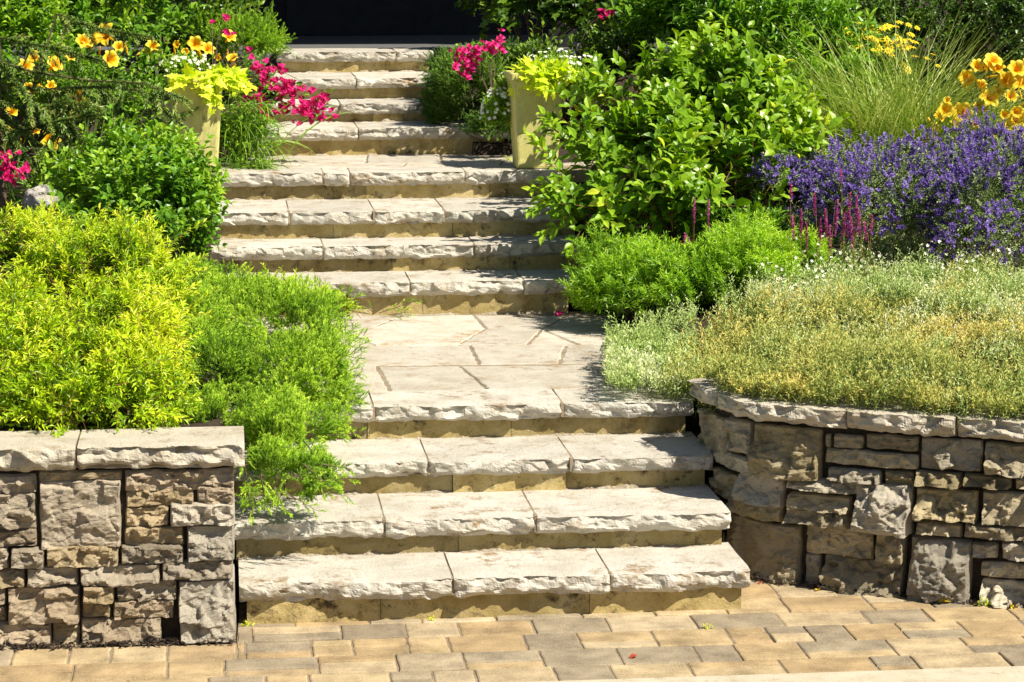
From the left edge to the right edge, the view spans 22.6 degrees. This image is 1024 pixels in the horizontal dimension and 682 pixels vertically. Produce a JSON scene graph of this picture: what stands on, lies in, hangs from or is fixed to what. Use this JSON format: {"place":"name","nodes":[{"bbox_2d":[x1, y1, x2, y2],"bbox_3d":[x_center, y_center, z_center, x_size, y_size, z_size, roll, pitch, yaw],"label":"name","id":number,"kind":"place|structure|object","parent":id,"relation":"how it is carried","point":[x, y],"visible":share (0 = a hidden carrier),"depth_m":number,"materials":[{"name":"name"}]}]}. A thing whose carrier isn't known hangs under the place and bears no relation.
{"place":"outdoors","nodes":[
{"label":"outdoors","id":0,"kind":"place"},
{"bbox_2d":[0,550,1023,681],"bbox_3d":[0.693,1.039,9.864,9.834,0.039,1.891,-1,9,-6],"label":"paving","id":1,"kind":"structure","parent":0,"point":[490,650],"depth_m":9.29,"materials":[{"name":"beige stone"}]},
{"bbox_2d":[0,413,244,649],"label":"retaining wall","id":2,"kind":"structure","parent":1,"relation":"on","point":[109,535],"depth_m":9.30,"materials":[{"name":"stone"}]},
{"bbox_2d":[0,572,1023,650],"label":"bark litter","id":3,"kind":"object","parent":1,"relation":"on","point":[178,641],"visible":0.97,"depth_m":9.32,"materials":[{"name":"wood"}]},
{"bbox_2d":[537,666,1023,681],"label":"kerb","id":4,"kind":"structure","parent":1,"relation":"on","point":[998,674],"depth_m":8.90,"materials":[{"name":"concrete"}]},
{"bbox_2d":[687,378,1023,608],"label":"retaining wall","id":5,"kind":"structure","parent":1,"relation":"on","point":[841,498],"depth_m":10.03,"materials":[{"name":"stone"}]},
{"bbox_2d":[975,597,990,605],"bbox_3d":[1.825,1.007,9.871,0.068,0.041,0.053,-5,10,-30],"label":"weed sprout","id":6,"kind":"object","parent":1,"relation":"on","point":[988,603],"visible":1,"depth_m":9.88,"materials":[{"name":"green plant"}]},
{"bbox_2d":[0,19,1023,563],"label":"garden soil","id":7,"kind":"structure","parent":0,"point":[692,425],"depth_m":14.18,"materials":[{"name":"brown soil"}]},
{"bbox_2d":[0,145,30,186],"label":"bougainvillea","id":8,"kind":"object","parent":7,"relation":"on","point":[5,164],"visible":1,"depth_m":12.81,"materials":[{"name":"pink plant"}]},
{"bbox_2d":[0,260,71,426],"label":"spirea shrub","id":9,"kind":"object","parent":7,"relation":"on","point":[14,290],"visible":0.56,"depth_m":9.91,"materials":[{"name":"green plant"}]},
{"bbox_2d":[23,184,58,213],"bbox_3d":[-2.345,-0.705,12.762,0.199,0.154,0.218,-1,9,-6],"label":"boulder","id":10,"kind":"object","parent":7,"relation":"on","point":[32,197],"visible":0.5,"depth_m":12.69,"materials":[{"name":"stone"}]},
{"bbox_2d":[0,195,99,312],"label":"spirea shrub","id":11,"kind":"object","parent":7,"relation":"on","point":[16,224],"visible":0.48,"depth_m":11.44,"materials":[{"name":"yellow plant"}]},
{"bbox_2d":[4,23,127,208],"bbox_3d":[-2.460,-1.198,14.032,1.284,1.082,1.241,-1,9,-6],"label":"daylily","id":12,"kind":"object","parent":7,"relation":"on","point":[111,57],"visible":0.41,"depth_m":14.11,"materials":[{"name":"yellow plant"}]},
{"bbox_2d":[0,13,193,233],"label":"dwarf spruce","id":13,"kind":"object","parent":7,"relation":"on","point":[62,120],"visible":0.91,"depth_m":13.56,"materials":[{"name":"green plant"}]},
{"bbox_2d":[2,28,198,163],"bbox_3d":[-2.395,-1.383,14.751,1.347,0.874,0.835,3,9,20],"label":"cut leaf shrub","id":14,"kind":"object","parent":7,"relation":"on","point":[133,104],"visible":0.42,"depth_m":14.63,"materials":[{"name":"green plant"}]},
{"bbox_2d":[0,0,205,152],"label":"background shrub","id":15,"kind":"object","parent":7,"relation":"on","point":[23,15],"visible":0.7,"depth_m":15.16,"materials":[{"name":"green plant"}]},
{"bbox_2d":[0,265,211,437],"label":"spirea shrub","id":16,"kind":"object","parent":7,"relation":"on","point":[119,370],"visible":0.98,"depth_m":9.69,"materials":[{"name":"yellow plant"}]},
{"bbox_2d":[0,198,217,368],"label":"spirea shrub","id":17,"kind":"object","parent":7,"relation":"on","point":[116,250],"visible":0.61,"depth_m":10.99,"materials":[{"name":"yellow plant"}]},
{"bbox_2d":[30,101,236,259],"bbox_3d":[-1.928,-0.743,13.005,1.068,0.917,1.551,-1,9,-6],"label":"leafy perennial","id":18,"kind":"object","parent":7,"relation":"on","point":[150,168],"visible":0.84,"depth_m":12.85,"materials":[{"name":"green plant"}]},
{"bbox_2d":[117,184,228,261],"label":"leafy perennial","id":19,"kind":"object","parent":7,"relation":"on","point":[195,242],"visible":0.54,"depth_m":13.12,"materials":[{"name":"green plant"}]},
{"bbox_2d":[99,0,277,71],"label":"background shrub","id":20,"kind":"object","parent":7,"relation":"on","point":[238,4],"visible":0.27,"depth_m":16.52,"materials":[{"name":"green plant"}]},
{"bbox_2d":[175,1,297,100],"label":"spreading juniper","id":21,"kind":"object","parent":7,"relation":"on","point":[270,40],"visible":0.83,"depth_m":16.24,"materials":[{"name":"green plant"}]},
{"bbox_2d":[137,29,357,155],"bbox_3d":[-1.831,-1.503,15.474,1.400,0.757,1.325,-4,10,-26],"label":"daylily","id":22,"kind":"object","parent":7,"relation":"on","point":[195,43],"visible":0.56,"depth_m":15.39,"materials":[{"name":"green plant"}]},
{"bbox_2d":[164,253,371,525],"bbox_3d":[-1.112,0.114,10.999,1.027,0.761,3.032,-1,9,-6],"label":"creeping juniper","id":23,"kind":"object","parent":7,"relation":"on","point":[237,345],"visible":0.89,"depth_m":10.60,"materials":[{"name":"green plant"}]},
{"bbox_2d":[1,0,904,136],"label":"house","id":24,"kind":"structure","parent":7,"relation":"on","point":[428,24],"depth_m":20.18,"materials":[{"name":"stone"}]},
{"bbox_2d":[287,0,413,34],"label":"door","id":25,"kind":"structure","parent":24,"relation":"in","point":[304,17],"depth_m":20.19,"materials":[{"name":"black glass"}]},
{"bbox_2d":[412,36,524,140],"bbox_3d":[-0.157,-1.563,15.955,0.925,0.675,1.484,-1,9,-6],"label":"spreading juniper","id":26,"kind":"object","parent":7,"relation":"on","point":[444,85],"visible":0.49,"depth_m":15.77,"materials":[{"name":"green plant"}]},
{"bbox_2d":[448,20,506,99],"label":"bougainvillea","id":27,"kind":"object","parent":26,"relation":"attached to","point":[492,47],"visible":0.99,"depth_m":15.37,"materials":[{"name":"pink plant"}]},
{"bbox_2d":[211,48,750,624],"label":"garden staircase","id":28,"kind":"structure","parent":7,"relation":"on","point":[505,454],"depth_m":10.90,"materials":[{"name":"stone"}]},
{"bbox_2d":[166,72,222,170],"bbox_3d":[-1.812,-1.262,14.685,0.328,0.550,0.328,-1,9,-6],"label":"planter","id":29,"kind":"object","parent":28,"relation":"on","point":[201,121],"visible":0.48,"depth_m":14.55,"materials":[{"name":"beige ceramic"}]},
{"bbox_2d":[156,49,214,74],"bbox_3d":[-1.886,-1.561,14.642,0.308,0.223,0.386,4,10,27],"label":"white flowered filler","id":30,"kind":"object","parent":29,"relation":"in","point":[191,59],"visible":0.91,"depth_m":14.61,"materials":[{"name":"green plant"}]},
{"bbox_2d":[164,61,256,116],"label":"sweet potato vine","id":31,"kind":"object","parent":29,"relation":"in","point":[234,80],"visible":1,"depth_m":14.45,"materials":[{"name":"yellow plant"}]},
{"bbox_2d":[209,13,339,125],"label":"bougainvillea","id":32,"kind":"object","parent":29,"relation":"in","point":[316,103],"visible":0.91,"depth_m":15.07,"materials":[{"name":"pink plant"}]},
{"bbox_2d":[219,90,306,169],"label":"trailing grass","id":33,"kind":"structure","parent":28,"relation":"on","point":[252,113],"depth_m":14.86,"materials":[{"name":"green plant"}]},
{"bbox_2d":[218,137,312,192],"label":"grass tuft","id":34,"kind":"object","parent":28,"relation":"on","point":[251,166],"visible":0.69,"depth_m":14.78,"materials":[{"name":"green plant"}]},
{"bbox_2d":[243,263,365,334],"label":"spirea shrub","id":35,"kind":"object","parent":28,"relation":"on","point":[348,306],"visible":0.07,"depth_m":12.49,"materials":[{"name":"green plant"}]},
{"bbox_2d":[349,297,422,318],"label":"juniper seedling","id":36,"kind":"object","parent":28,"relation":"on","point":[360,307],"visible":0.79,"depth_m":13.24,"materials":[{"name":"green plant"}]},
{"bbox_2d":[505,70,562,167],"bbox_3d":[0.135,-1.289,14.861,0.327,0.550,0.327,-1,9,-6],"label":"planter","id":37,"kind":"object","parent":28,"relation":"on","point":[523,105],"visible":0.65,"depth_m":14.73,"materials":[{"name":"beige ceramic"}]},
{"bbox_2d":[477,66,513,132],"bbox_3d":[-0.083,-1.413,14.955,0.257,0.387,0.373,3,9,19],"label":"white flowered filler","id":38,"kind":"object","parent":37,"relation":"in","point":[497,105],"visible":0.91,"depth_m":14.90,"materials":[{"name":"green plant"}]},
{"bbox_2d":[507,54,584,100],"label":"sweet potato vine","id":39,"kind":"object","parent":37,"relation":"in","point":[547,75],"visible":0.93,"depth_m":14.64,"materials":[{"name":"yellow plant"}]},
{"bbox_2d":[519,46,616,102],"bbox_3d":[0.308,-1.537,14.859,0.421,0.349,0.692,-6,11,-36],"label":"white flowered filler","id":40,"kind":"object","parent":37,"relation":"in","point":[574,64],"visible":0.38,"depth_m":14.77,"materials":[{"name":"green plant"}]},
{"bbox_2d":[598,290,701,399],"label":"silver groundcover","id":41,"kind":"object","parent":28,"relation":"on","point":[641,356],"visible":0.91,"depth_m":11.39,"materials":[{"name":"green plant"}]},
{"bbox_2d":[454,0,666,51],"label":"climbing vine","id":42,"kind":"object","parent":7,"relation":"on","point":[572,14],"visible":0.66,"depth_m":17.23,"materials":[{"name":"green plant"}]},
{"bbox_2d":[477,13,668,125],"bbox_3d":[0.394,-1.676,15.993,1.287,0.746,1.050,-1,9,-6],"label":"background shrub","id":43,"kind":"object","parent":7,"relation":"on","point":[630,58],"visible":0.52,"depth_m":15.88,"materials":[{"name":"green plant"}]},
{"bbox_2d":[576,8,615,57],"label":"bougainvillea","id":44,"kind":"object","parent":43,"relation":"attached to","point":[603,12],"visible":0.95,"depth_m":15.81,"materials":[{"name":"pink plant"}]},
{"bbox_2d":[555,219,711,323],"bbox_3d":[0.620,-0.342,13.010,0.833,0.536,1.228,-1,9,-6],"label":"feathery perennial","id":45,"kind":"object","parent":7,"relation":"on","point":[615,278],"visible":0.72,"depth_m":12.82,"materials":[{"name":"green plant"}]},
{"bbox_2d":[518,12,854,258],"bbox_3d":[0.900,-1.173,14.043,1.854,1.255,2.031,-1,9,-6],"label":"dogwood shrub","id":46,"kind":"object","parent":7,"relation":"on","point":[686,103],"visible":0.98,"depth_m":13.70,"materials":[{"name":"green plant"}]},
{"bbox_2d":[683,197,709,270],"bbox_3d":[0.928,-0.462,12.865,0.145,0.524,0.030,-1,9,-6],"label":"salvia","id":47,"kind":"object","parent":7,"relation":"on","point":[694,205],"visible":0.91,"depth_m":12.84,"materials":[{"name":"purple plant"}]},
{"bbox_2d":[628,207,839,316],"bbox_3d":[1.106,-0.406,12.846,1.087,0.515,1.129,-1,9,-6],"label":"feathery perennial","id":48,"kind":"object","parent":7,"relation":"on","point":[736,248],"visible":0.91,"depth_m":12.54,"materials":[{"name":"green plant"}]},
{"bbox_2d":[663,189,837,266],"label":"leafy perennial","id":49,"kind":"object","parent":7,"relation":"on","point":[777,213],"visible":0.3,"depth_m":13.36,"materials":[{"name":"green plant"}]},
{"bbox_2d":[590,0,911,152],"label":"willow leaved shrub","id":50,"kind":"object","parent":7,"relation":"on","point":[661,19],"visible":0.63,"depth_m":15.25,"materials":[{"name":"green plant"}]},
{"bbox_2d":[747,148,814,201],"bbox_3d":[1.411,-0.881,13.449,0.341,0.294,0.503,-1,9,-6],"label":"catmint","id":51,"kind":"object","parent":7,"relation":"on","point":[787,161],"visible":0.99,"depth_m":13.36,"materials":[{"name":"purple plant"}]},
{"bbox_2d":[786,169,878,312],"bbox_3d":[1.577,-0.491,12.581,0.502,0.713,0.101,-1,9,-6],"label":"salvia","id":52,"kind":"object","parent":7,"relation":"on","point":[843,232],"visible":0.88,"depth_m":12.57,"materials":[{"name":"purple plant"}]},
{"bbox_2d":[649,237,1023,432],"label":"gold groundcover","id":53,"kind":"object","parent":7,"relation":"on","point":[748,378],"visible":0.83,"depth_m":10.52,"materials":[{"name":"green plant"}]},
{"bbox_2d":[713,1,1023,221],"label":"ornamental grass","id":54,"kind":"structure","parent":7,"relation":"on","point":[869,121],"depth_m":14.37,"materials":[{"name":"green plant"}]},
{"bbox_2d":[742,109,1023,332],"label":"silver groundcover","id":55,"kind":"object","parent":7,"relation":"on","point":[899,284],"visible":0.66,"depth_m":12.30,"materials":[{"name":"green plant"}]},
{"bbox_2d":[838,20,941,123],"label":"yellow daisies","id":56,"kind":"object","parent":7,"relation":"on","point":[889,26],"visible":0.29,"depth_m":15.61,"materials":[{"name":"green plant"}]},
{"bbox_2d":[785,114,1008,257],"bbox_3d":[2.007,-0.795,13.396,1.209,0.762,1.422,-1,9,-6],"label":"catmint","id":57,"kind":"object","parent":7,"relation":"on","point":[874,168],"visible":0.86,"depth_m":13.08,"materials":[{"name":"purple plant"}]},
{"bbox_2d":[776,0,1023,109],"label":"background shrub","id":58,"kind":"object","parent":7,"relation":"on","point":[1000,9],"visible":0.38,"depth_m":16.81,"materials":[{"name":"green plant"}]},
{"bbox_2d":[891,52,1023,229],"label":"daylily","id":59,"kind":"object","parent":7,"relation":"on","point":[991,61],"visible":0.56,"depth_m":14.21,"materials":[{"name":"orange plant"}]},
{"bbox_2d":[905,104,1023,271],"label":"catmint","id":60,"kind":"object","parent":7,"relation":"on","point":[990,161],"visible":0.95,"depth_m":12.86,"materials":[{"name":"purple plant"}]},
{"bbox_2d":[219,0,1023,483],"bbox_3d":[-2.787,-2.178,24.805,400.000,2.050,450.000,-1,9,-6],"label":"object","id":61,"kind":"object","parent":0,"point":[223,122],"depth_m":15.57,"materials":[{"name":"green plant"}]},
{"bbox_2d":[803,45,886,131],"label":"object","id":62,"kind":"object","parent":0,"point":[849,63],"visible":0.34,"depth_m":15.11,"materials":[{"name":"green plant"}]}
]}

